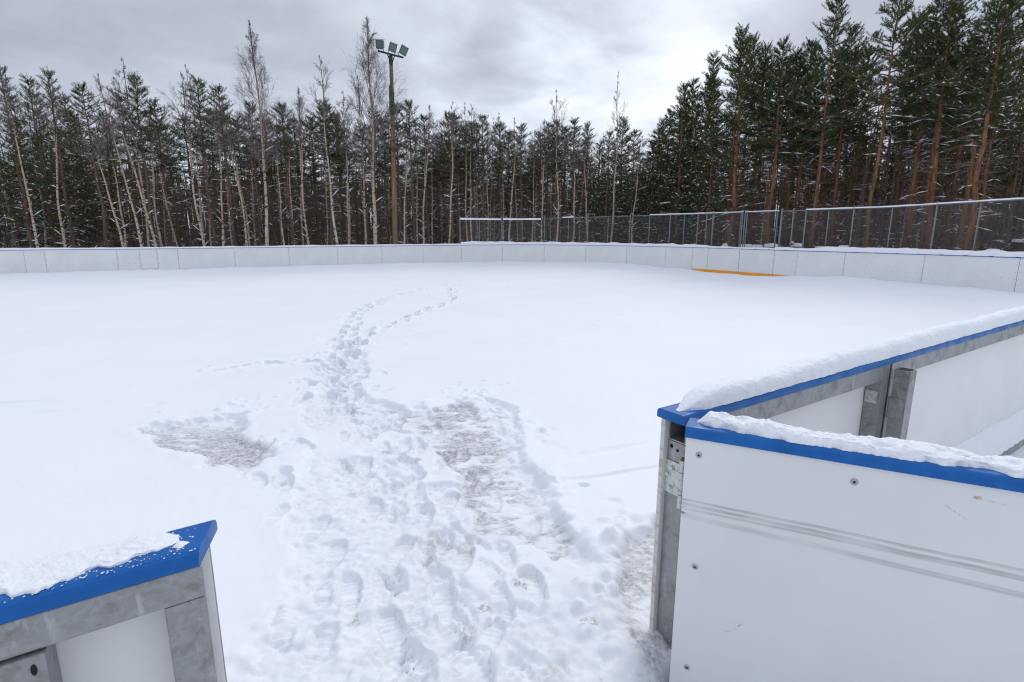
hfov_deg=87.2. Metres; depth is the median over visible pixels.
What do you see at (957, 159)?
pine tree
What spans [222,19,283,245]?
birch tree
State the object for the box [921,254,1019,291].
rink board
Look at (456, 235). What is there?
pine tree
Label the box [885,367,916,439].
square post
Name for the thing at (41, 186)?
pine tree
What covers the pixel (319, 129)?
pine tree
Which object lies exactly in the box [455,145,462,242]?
birch tree
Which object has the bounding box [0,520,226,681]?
rink board
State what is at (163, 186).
birch tree
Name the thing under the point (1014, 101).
pine tree
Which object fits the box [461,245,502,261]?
rink board
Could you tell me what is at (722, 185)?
pine tree
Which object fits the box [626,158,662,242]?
pine tree
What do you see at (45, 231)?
birch tree
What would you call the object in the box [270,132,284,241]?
birch tree
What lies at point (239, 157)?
pine tree
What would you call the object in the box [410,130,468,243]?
pine tree
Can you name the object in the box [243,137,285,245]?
pine tree
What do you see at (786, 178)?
pine tree
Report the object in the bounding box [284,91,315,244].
birch tree
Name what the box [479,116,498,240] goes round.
birch tree
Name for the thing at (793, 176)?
birch tree
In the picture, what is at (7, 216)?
pine tree
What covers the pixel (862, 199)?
wood
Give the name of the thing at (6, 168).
pine tree
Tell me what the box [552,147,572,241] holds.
birch tree
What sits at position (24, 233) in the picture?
pine tree
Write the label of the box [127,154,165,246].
birch tree
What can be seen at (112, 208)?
birch tree
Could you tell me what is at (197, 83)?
pine tree
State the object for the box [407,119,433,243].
birch tree
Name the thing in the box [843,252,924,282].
rink board
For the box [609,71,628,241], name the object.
birch tree
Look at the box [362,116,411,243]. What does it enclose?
pine tree
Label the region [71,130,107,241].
birch tree
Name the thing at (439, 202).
pine tree
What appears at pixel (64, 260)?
rink board
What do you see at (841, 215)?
pine tree
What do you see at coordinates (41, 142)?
pine tree
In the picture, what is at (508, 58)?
sky
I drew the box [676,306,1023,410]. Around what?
snow bank
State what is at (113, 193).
pine tree
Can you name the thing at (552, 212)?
pine tree
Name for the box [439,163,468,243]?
pine tree
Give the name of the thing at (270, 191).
pine tree
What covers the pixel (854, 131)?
pine tree
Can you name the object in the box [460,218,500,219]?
rail snow
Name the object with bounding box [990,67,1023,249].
pine tree
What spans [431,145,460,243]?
pine tree
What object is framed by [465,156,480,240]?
birch tree
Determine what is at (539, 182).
pine tree
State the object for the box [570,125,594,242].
birch tree
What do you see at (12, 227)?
birch tree
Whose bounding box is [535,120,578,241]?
pine tree
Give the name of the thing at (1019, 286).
rink board
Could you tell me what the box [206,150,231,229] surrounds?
birch tree
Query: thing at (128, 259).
rink board
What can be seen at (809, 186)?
pine tree
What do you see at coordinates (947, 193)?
pine tree
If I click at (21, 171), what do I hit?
pine tree
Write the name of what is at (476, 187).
birch tree
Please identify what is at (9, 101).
birch tree
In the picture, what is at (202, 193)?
birch tree
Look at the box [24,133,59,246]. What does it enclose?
birch tree
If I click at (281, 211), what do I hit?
birch tree
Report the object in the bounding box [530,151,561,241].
pine tree
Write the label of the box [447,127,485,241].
pine tree
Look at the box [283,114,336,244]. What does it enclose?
pine tree
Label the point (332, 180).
birch tree
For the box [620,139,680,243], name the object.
pine tree
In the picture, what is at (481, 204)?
birch tree
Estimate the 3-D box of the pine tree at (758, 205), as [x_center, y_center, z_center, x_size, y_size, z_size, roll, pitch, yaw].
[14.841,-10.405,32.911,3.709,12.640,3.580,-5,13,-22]
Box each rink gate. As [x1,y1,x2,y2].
[707,210,743,273]
[738,209,779,275]
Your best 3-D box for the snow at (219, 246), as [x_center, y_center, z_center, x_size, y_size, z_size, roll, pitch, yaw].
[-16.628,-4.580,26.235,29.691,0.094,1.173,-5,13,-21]
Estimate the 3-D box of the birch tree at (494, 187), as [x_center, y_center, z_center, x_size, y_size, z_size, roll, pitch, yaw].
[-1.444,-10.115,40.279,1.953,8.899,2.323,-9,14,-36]
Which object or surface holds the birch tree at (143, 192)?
on the snow ground
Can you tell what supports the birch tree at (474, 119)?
on the snow ground
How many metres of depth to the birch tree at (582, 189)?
37.22 m
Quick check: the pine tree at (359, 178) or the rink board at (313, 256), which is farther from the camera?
the pine tree at (359, 178)
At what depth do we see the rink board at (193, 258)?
26.49 m
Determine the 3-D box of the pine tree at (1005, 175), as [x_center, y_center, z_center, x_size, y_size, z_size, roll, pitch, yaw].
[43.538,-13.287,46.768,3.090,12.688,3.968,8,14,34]
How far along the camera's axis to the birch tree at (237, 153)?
32.80 m
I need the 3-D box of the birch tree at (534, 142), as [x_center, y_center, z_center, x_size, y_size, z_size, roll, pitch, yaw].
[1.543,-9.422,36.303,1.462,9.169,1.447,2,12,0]
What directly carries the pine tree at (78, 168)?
on the snow ground
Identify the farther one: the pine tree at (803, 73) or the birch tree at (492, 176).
the birch tree at (492, 176)
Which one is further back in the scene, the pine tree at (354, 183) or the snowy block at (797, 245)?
the pine tree at (354, 183)
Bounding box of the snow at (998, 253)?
[775,246,1023,256]
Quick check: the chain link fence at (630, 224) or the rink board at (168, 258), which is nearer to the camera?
the rink board at (168, 258)
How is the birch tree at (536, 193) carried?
on the snow ground
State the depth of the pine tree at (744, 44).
27.68 m
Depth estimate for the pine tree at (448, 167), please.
34.50 m
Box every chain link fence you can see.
[459,211,714,245]
[778,199,1023,251]
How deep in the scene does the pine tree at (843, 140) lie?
30.59 m
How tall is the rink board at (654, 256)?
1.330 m
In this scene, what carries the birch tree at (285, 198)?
on the snow ground
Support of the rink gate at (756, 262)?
on the snow ground
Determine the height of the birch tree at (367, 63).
14.710 m
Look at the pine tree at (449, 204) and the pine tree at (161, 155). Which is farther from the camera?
the pine tree at (449, 204)
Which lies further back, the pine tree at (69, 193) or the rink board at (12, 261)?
the pine tree at (69, 193)
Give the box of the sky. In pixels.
[0,0,1023,232]
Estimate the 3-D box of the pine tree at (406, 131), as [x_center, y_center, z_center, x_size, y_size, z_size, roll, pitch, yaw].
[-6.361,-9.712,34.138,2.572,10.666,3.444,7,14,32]
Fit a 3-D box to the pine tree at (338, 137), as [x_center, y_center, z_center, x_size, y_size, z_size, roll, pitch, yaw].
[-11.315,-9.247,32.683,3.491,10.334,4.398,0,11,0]
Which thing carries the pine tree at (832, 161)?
on the snow ground
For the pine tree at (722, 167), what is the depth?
42.85 m
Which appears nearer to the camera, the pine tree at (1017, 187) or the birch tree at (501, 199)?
the pine tree at (1017, 187)
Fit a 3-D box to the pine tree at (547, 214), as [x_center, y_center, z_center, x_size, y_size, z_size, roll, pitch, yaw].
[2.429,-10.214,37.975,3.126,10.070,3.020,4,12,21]
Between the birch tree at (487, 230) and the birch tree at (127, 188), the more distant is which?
the birch tree at (487, 230)
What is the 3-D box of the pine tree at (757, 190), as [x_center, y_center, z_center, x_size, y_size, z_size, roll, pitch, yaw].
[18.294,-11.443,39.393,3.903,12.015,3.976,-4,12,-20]
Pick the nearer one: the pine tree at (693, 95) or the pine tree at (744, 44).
the pine tree at (744, 44)
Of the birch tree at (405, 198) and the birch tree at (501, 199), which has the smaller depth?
the birch tree at (405, 198)
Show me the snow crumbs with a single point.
(179, 544)
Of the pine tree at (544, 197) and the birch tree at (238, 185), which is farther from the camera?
the pine tree at (544, 197)
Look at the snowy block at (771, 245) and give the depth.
26.81 m
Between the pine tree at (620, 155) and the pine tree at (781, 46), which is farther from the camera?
the pine tree at (620, 155)
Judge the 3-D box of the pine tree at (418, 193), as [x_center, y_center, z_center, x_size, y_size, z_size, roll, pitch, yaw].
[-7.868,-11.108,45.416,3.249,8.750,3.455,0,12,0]
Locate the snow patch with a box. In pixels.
[0,532,179,597]
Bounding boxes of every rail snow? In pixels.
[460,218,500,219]
[503,218,540,219]
[650,212,712,214]
[806,198,1023,209]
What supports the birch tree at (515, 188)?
on the snow ground
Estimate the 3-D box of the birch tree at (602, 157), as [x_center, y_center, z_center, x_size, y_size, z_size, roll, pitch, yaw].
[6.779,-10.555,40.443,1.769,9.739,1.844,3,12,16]
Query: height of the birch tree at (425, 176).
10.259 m
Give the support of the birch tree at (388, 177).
on the snow ground
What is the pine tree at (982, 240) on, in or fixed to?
on the snow ground
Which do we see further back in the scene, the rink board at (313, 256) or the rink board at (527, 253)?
the rink board at (527, 253)
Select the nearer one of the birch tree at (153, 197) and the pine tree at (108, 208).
the birch tree at (153, 197)
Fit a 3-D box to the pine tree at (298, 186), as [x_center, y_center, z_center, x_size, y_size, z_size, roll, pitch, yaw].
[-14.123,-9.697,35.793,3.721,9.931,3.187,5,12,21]
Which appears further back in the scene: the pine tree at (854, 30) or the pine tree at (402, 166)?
the pine tree at (402, 166)
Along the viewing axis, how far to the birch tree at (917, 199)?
31.47 m
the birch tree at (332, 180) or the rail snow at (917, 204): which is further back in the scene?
the birch tree at (332, 180)
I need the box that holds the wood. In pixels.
[0,80,1023,251]
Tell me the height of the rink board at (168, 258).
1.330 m
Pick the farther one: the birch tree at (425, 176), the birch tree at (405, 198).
the birch tree at (405, 198)
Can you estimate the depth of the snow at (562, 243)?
32.07 m
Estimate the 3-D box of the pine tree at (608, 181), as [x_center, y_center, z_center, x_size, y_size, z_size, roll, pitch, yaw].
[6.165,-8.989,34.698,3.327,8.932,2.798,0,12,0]
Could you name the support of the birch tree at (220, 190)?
on the snow ground
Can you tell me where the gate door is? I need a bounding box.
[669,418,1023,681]
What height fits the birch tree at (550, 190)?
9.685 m
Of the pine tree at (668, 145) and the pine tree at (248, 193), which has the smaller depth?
the pine tree at (668, 145)
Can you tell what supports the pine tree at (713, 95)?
on the snow ground
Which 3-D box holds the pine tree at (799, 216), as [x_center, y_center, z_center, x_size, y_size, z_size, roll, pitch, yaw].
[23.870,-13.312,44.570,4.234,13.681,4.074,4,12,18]
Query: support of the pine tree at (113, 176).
on the snow ground
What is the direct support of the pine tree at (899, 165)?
on the snow ground
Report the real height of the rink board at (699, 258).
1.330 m
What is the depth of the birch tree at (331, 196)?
30.48 m
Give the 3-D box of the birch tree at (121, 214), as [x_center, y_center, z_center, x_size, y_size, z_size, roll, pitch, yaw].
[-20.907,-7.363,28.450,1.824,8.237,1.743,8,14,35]
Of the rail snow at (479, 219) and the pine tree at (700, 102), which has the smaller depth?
the rail snow at (479, 219)
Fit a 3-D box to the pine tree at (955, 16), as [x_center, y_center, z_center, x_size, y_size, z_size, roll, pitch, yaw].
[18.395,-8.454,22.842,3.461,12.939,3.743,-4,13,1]
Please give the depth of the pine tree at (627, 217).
42.60 m
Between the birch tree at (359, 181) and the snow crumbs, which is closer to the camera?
the snow crumbs
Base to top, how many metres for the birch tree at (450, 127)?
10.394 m
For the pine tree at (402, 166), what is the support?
on the snow ground
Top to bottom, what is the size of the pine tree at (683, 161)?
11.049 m
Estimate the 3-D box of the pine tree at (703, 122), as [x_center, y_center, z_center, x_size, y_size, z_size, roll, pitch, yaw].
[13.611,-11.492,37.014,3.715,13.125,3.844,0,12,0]
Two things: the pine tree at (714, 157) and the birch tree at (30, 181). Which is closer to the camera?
the birch tree at (30, 181)
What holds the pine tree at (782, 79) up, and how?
on the snow ground
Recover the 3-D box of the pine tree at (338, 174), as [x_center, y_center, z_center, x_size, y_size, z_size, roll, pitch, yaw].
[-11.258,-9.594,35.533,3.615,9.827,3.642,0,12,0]
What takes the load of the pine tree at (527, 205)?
on the snow ground
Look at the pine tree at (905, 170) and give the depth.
38.74 m
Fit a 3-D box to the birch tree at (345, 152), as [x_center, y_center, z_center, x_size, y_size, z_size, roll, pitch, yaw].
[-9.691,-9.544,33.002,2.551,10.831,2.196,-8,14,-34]
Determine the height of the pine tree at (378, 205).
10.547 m
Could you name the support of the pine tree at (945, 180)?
on the snow ground
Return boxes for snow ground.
[0,233,1023,681]
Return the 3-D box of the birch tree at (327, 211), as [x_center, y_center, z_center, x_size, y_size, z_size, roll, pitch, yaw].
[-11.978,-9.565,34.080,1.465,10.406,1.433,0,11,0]
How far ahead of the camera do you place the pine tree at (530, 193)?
47.90 m
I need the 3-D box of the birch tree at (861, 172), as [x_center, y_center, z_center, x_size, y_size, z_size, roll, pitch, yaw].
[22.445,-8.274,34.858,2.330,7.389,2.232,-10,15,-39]
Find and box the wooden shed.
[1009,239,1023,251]
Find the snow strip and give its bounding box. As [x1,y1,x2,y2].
[698,411,1023,477]
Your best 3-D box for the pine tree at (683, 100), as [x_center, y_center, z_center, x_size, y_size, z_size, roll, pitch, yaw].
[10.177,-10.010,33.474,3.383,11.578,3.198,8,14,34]
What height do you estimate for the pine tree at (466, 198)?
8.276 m
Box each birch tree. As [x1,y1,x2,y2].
[0,73,46,247]
[0,127,16,247]
[3,128,42,247]
[6,95,66,247]
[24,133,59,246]
[25,85,80,247]
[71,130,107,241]
[72,120,128,246]
[84,74,147,246]
[89,120,129,246]
[91,77,157,246]
[100,118,126,213]
[107,59,161,246]
[126,109,174,246]
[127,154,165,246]
[134,159,154,245]
[144,119,183,246]
[147,150,181,241]
[156,72,213,245]
[162,154,175,246]
[181,65,212,241]
[194,115,221,245]
[198,97,254,245]
[198,105,237,245]
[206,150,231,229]
[207,112,240,245]
[215,134,238,240]
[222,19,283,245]
[223,116,250,245]
[238,158,259,245]
[239,113,258,245]
[263,104,288,244]
[268,108,305,244]
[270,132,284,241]
[271,127,288,244]
[276,88,320,244]
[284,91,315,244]
[301,55,339,244]
[309,109,331,244]
[312,162,343,223]
[329,16,408,244]
[331,90,365,244]
[334,98,353,244]
[340,139,365,239]
[343,78,379,244]
[378,106,401,241]
[388,118,425,243]
[396,155,412,238]
[399,155,423,239]
[401,173,407,243]
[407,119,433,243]
[413,106,445,243]
[422,123,440,243]
[434,102,461,243]
[453,107,479,241]
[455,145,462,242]
[456,104,478,240]
[461,120,481,239]
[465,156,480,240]
[471,146,482,239]
[472,145,476,240]
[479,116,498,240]
[480,118,501,240]
[486,147,504,241]
[492,113,509,240]
[495,170,510,232]
[496,118,534,241]
[503,129,520,241]
[523,146,546,240]
[524,131,546,241]
[528,119,564,241]
[542,90,578,241]
[546,136,562,240]
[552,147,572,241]
[560,129,585,241]
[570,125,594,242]
[575,134,598,242]
[578,145,597,242]
[594,133,611,239]
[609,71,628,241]
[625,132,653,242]
[652,149,670,242]
[749,120,791,243]
[777,163,809,227]
[846,159,881,243]
[899,153,914,247]
[909,131,940,247]
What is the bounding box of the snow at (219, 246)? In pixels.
[0,243,460,249]
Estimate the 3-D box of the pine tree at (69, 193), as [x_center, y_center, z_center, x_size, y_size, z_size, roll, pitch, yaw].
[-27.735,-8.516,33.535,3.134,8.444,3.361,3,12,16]
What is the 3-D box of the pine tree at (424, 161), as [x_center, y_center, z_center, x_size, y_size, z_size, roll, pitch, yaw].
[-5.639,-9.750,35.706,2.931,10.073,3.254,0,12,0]
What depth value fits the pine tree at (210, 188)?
43.70 m
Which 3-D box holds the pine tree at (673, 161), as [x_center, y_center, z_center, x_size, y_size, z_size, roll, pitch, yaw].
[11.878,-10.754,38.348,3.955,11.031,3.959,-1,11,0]
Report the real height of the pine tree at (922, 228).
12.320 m
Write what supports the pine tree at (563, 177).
on the snow ground
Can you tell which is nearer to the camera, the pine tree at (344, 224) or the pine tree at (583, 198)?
the pine tree at (344, 224)
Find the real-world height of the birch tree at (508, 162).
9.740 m
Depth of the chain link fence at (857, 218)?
20.09 m
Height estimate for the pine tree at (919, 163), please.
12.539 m
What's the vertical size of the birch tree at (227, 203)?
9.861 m
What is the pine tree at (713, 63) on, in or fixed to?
on the snow ground
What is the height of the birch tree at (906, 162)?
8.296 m
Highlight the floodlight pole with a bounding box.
[375,39,408,243]
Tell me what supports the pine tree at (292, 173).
on the snow ground
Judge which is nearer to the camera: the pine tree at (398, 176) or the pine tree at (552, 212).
the pine tree at (398, 176)
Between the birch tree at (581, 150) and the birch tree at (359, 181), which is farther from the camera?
the birch tree at (359, 181)
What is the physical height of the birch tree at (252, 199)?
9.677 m
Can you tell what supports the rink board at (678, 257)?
on the snow ground
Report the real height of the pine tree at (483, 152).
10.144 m
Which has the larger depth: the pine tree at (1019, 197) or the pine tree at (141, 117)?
the pine tree at (1019, 197)
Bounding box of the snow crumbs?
[4,525,195,602]
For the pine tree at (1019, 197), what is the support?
on the snow ground
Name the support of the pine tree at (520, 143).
on the snow ground
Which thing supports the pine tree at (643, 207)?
on the snow ground
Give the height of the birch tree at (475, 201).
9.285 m
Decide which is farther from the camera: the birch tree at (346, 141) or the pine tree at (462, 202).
the pine tree at (462, 202)
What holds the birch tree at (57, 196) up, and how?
on the snow ground
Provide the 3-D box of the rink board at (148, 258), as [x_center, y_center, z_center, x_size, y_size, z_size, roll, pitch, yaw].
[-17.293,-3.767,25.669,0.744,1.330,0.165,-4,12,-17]
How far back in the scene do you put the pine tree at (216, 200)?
34.11 m
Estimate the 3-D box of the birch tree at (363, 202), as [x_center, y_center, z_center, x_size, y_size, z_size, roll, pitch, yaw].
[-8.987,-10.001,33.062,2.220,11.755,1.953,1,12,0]
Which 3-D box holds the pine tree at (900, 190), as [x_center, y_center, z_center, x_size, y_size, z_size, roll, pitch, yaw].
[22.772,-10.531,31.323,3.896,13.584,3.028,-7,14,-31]
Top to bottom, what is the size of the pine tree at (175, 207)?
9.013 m
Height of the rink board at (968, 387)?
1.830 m
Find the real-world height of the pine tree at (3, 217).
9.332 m
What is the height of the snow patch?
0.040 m
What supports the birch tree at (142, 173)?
on the snow ground
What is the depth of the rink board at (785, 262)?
23.59 m
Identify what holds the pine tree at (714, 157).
on the snow ground
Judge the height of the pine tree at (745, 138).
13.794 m
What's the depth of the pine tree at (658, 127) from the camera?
48.85 m
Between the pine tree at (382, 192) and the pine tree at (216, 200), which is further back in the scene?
the pine tree at (382, 192)
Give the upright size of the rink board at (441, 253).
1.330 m
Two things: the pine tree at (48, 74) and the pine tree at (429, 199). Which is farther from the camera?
the pine tree at (429, 199)
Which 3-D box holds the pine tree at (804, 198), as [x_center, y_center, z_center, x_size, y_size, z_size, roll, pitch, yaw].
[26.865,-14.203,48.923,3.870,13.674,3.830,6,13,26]
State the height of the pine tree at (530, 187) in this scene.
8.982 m
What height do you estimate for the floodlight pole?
13.407 m
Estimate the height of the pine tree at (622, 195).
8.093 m
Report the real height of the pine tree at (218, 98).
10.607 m
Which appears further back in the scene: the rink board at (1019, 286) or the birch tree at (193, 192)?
the birch tree at (193, 192)
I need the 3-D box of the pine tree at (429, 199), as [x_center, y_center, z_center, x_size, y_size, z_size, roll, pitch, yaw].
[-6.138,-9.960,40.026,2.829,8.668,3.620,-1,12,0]
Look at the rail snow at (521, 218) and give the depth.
32.61 m
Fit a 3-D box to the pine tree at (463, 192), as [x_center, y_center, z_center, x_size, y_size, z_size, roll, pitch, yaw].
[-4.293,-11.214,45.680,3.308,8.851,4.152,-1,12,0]
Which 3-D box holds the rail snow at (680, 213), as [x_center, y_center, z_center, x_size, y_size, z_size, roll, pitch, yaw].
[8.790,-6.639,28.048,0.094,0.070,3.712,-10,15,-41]
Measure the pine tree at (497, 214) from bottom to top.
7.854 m
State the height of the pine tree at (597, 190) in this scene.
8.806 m
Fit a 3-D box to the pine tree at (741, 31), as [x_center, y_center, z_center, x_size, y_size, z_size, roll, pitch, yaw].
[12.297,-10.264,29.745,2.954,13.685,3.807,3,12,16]
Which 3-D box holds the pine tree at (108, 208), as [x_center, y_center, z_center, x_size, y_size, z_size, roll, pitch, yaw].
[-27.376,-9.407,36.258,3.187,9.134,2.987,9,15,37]
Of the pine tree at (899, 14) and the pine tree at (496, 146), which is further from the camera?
the pine tree at (496, 146)
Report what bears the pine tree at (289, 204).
on the snow ground
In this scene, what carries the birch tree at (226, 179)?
on the snow ground
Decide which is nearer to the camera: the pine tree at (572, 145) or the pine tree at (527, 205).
the pine tree at (572, 145)
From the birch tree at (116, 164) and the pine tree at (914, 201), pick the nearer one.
the pine tree at (914, 201)
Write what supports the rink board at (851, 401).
on the snow ground
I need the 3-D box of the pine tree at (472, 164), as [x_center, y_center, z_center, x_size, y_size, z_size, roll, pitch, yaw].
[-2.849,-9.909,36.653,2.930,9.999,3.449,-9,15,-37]
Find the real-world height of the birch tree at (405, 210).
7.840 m
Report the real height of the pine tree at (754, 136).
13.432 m
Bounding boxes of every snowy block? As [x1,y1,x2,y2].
[764,243,777,247]
[793,243,801,247]
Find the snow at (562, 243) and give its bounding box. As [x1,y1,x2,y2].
[461,241,709,247]
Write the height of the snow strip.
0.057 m
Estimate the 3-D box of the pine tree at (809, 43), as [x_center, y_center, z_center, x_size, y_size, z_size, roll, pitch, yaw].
[15.829,-9.678,29.118,4.105,12.742,3.939,0,12,0]
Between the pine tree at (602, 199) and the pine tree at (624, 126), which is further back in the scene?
the pine tree at (624, 126)
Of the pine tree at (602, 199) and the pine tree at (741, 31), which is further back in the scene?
the pine tree at (602, 199)
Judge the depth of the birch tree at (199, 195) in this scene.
30.59 m
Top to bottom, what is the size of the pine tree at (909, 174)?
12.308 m
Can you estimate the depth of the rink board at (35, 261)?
24.23 m
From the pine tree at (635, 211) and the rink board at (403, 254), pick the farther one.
the pine tree at (635, 211)
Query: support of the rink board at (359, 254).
on the snow ground
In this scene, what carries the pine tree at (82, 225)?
on the snow ground
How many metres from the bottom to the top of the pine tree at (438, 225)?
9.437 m
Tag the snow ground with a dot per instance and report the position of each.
(414, 473)
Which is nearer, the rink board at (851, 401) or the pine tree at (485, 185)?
the rink board at (851, 401)
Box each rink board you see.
[0,250,26,273]
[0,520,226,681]
[23,250,47,272]
[44,249,118,271]
[116,249,141,269]
[139,249,158,268]
[157,248,179,268]
[177,248,235,269]
[234,247,289,266]
[288,246,337,265]
[337,246,381,264]
[382,245,422,262]
[423,245,460,262]
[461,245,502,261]
[502,245,543,261]
[544,245,585,261]
[586,245,626,262]
[626,246,665,266]
[649,357,894,648]
[665,247,692,268]
[691,247,708,271]
[772,250,797,275]
[796,251,845,276]
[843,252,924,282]
[880,320,1023,455]
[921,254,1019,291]
[1014,257,1023,292]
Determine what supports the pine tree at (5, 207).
on the snow ground
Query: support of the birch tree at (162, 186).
on the snow ground
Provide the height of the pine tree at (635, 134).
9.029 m
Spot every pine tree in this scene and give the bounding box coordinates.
[0,66,64,247]
[0,94,61,247]
[0,121,47,247]
[0,133,39,247]
[0,156,24,247]
[0,165,14,246]
[1,72,94,247]
[1,148,52,247]
[11,89,86,247]
[14,139,71,247]
[15,67,106,247]
[37,137,100,242]
[40,82,123,247]
[41,93,114,247]
[51,120,115,247]
[58,109,107,247]
[84,108,145,246]
[86,133,133,247]
[93,137,130,244]
[97,92,155,246]
[105,72,180,246]
[123,97,185,246]
[145,123,201,246]
[163,116,212,246]
[167,74,238,246]
[186,107,240,245]
[186,165,225,245]
[194,83,255,245]
[198,113,270,245]
[223,153,263,245]
[226,99,273,245]
[237,113,304,245]
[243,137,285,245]
[261,102,316,245]
[261,151,286,243]
[270,116,319,244]
[271,136,315,243]
[273,165,322,244]
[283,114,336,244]
[294,97,354,244]
[295,157,327,239]
[308,103,346,244]
[314,118,360,244]
[320,150,368,244]
[321,112,364,244]
[332,123,388,244]
[349,104,407,243]
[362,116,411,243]
[367,167,403,243]
[375,142,410,240]
[377,100,413,243]
[390,98,439,243]
[400,157,432,243]
[406,113,445,243]
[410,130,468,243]
[414,147,442,243]
[416,162,447,241]
[417,133,454,243]
[431,109,471,243]
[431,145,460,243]
[434,112,478,243]
[436,187,454,241]
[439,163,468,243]
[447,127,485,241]
[447,168,482,241]
[448,120,496,240]
[448,160,481,222]
[451,165,477,240]
[460,114,505,241]
[481,165,510,241]
[484,157,504,235]
[485,121,511,240]
[489,130,528,241]
[497,122,539,241]
[501,156,535,241]
[501,166,527,241]
[509,144,552,241]
[518,165,549,236]
[520,178,530,238]
[522,121,565,241]
[523,130,559,241]
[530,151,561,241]
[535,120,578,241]
[541,138,570,241]
[545,125,589,241]
[549,156,595,241]
[553,117,598,241]
[561,122,609,242]
[566,157,602,242]
[574,141,626,242]
[583,128,631,242]
[583,157,620,241]
[589,150,628,241]
[596,150,638,241]
[600,129,673,243]
[601,116,644,239]
[604,151,642,242]
[610,170,647,242]
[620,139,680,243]
[620,162,666,243]
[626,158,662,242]
[635,108,692,243]
[642,117,675,243]
[645,125,674,241]
[647,81,703,243]
[651,77,716,243]
[653,109,698,242]
[659,96,702,244]
[672,50,737,244]
[676,93,710,225]
[677,77,745,244]
[687,72,730,244]
[691,120,740,175]
[697,34,775,246]
[697,126,731,236]
[709,23,766,243]
[716,127,749,240]
[718,32,772,246]
[719,127,756,245]
[723,60,783,244]
[731,40,785,243]
[733,52,819,244]
[734,33,813,246]
[743,136,780,223]
[744,100,787,244]
[757,57,827,246]
[761,44,828,246]
[764,36,856,242]
[776,93,823,242]
[777,0,876,247]
[783,58,847,247]
[791,145,823,241]
[799,22,889,246]
[803,69,857,247]
[806,144,862,245]
[811,46,872,246]
[812,44,893,245]
[820,43,888,246]
[824,134,891,226]
[834,0,949,247]
[850,7,939,247]
[868,0,963,247]
[871,14,961,248]
[873,98,930,246]
[876,36,933,247]
[885,128,927,225]
[893,0,986,248]
[899,0,1013,248]
[899,64,970,246]
[905,62,968,247]
[917,151,966,212]
[920,31,1003,249]
[922,0,1023,249]
[924,79,982,248]
[926,0,1023,249]
[929,32,998,248]
[941,25,1023,250]
[951,0,1023,250]
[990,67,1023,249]
[997,114,1022,238]
[1001,143,1023,238]
[1004,136,1023,239]
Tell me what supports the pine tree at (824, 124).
on the snow ground
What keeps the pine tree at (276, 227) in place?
on the snow ground
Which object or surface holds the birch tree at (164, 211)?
on the snow ground
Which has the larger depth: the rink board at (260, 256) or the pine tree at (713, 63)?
the pine tree at (713, 63)
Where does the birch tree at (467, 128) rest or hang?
on the snow ground
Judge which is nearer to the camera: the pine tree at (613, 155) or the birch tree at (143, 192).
the birch tree at (143, 192)
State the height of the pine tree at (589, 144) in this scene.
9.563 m
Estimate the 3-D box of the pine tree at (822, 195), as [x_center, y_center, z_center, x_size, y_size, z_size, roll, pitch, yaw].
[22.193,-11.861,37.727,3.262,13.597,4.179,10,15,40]
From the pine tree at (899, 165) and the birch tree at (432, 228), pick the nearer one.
the pine tree at (899, 165)
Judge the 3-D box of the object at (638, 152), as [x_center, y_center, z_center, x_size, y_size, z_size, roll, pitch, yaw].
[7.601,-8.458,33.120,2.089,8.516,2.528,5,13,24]
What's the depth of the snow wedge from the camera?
5.39 m
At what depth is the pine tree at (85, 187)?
31.94 m
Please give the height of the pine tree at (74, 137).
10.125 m
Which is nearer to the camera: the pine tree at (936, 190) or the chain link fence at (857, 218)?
the chain link fence at (857, 218)
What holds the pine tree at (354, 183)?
on the snow ground
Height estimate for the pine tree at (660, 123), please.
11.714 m
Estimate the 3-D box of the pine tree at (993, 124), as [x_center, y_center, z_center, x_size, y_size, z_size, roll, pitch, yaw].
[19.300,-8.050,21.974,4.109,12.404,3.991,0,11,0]
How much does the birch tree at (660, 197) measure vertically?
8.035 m
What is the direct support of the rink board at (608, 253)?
on the snow ground
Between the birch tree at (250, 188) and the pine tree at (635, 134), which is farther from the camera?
the birch tree at (250, 188)
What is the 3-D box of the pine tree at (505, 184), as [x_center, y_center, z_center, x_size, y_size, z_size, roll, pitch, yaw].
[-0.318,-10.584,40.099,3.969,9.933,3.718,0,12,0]
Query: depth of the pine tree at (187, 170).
32.32 m
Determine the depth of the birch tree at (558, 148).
34.39 m
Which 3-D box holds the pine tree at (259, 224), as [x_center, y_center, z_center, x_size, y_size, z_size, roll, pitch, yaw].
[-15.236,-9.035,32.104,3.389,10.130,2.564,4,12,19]
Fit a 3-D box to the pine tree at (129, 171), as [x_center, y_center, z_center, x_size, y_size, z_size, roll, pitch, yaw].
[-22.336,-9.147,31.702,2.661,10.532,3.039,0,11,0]
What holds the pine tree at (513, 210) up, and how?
on the snow ground
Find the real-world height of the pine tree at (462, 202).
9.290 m
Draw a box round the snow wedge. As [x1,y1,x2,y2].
[952,409,1023,455]
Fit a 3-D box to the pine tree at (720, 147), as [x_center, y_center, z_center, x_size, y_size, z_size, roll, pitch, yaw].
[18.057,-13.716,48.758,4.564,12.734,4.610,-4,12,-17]
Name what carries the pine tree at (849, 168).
on the snow ground
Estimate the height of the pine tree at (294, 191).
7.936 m
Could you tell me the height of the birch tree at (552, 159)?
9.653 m

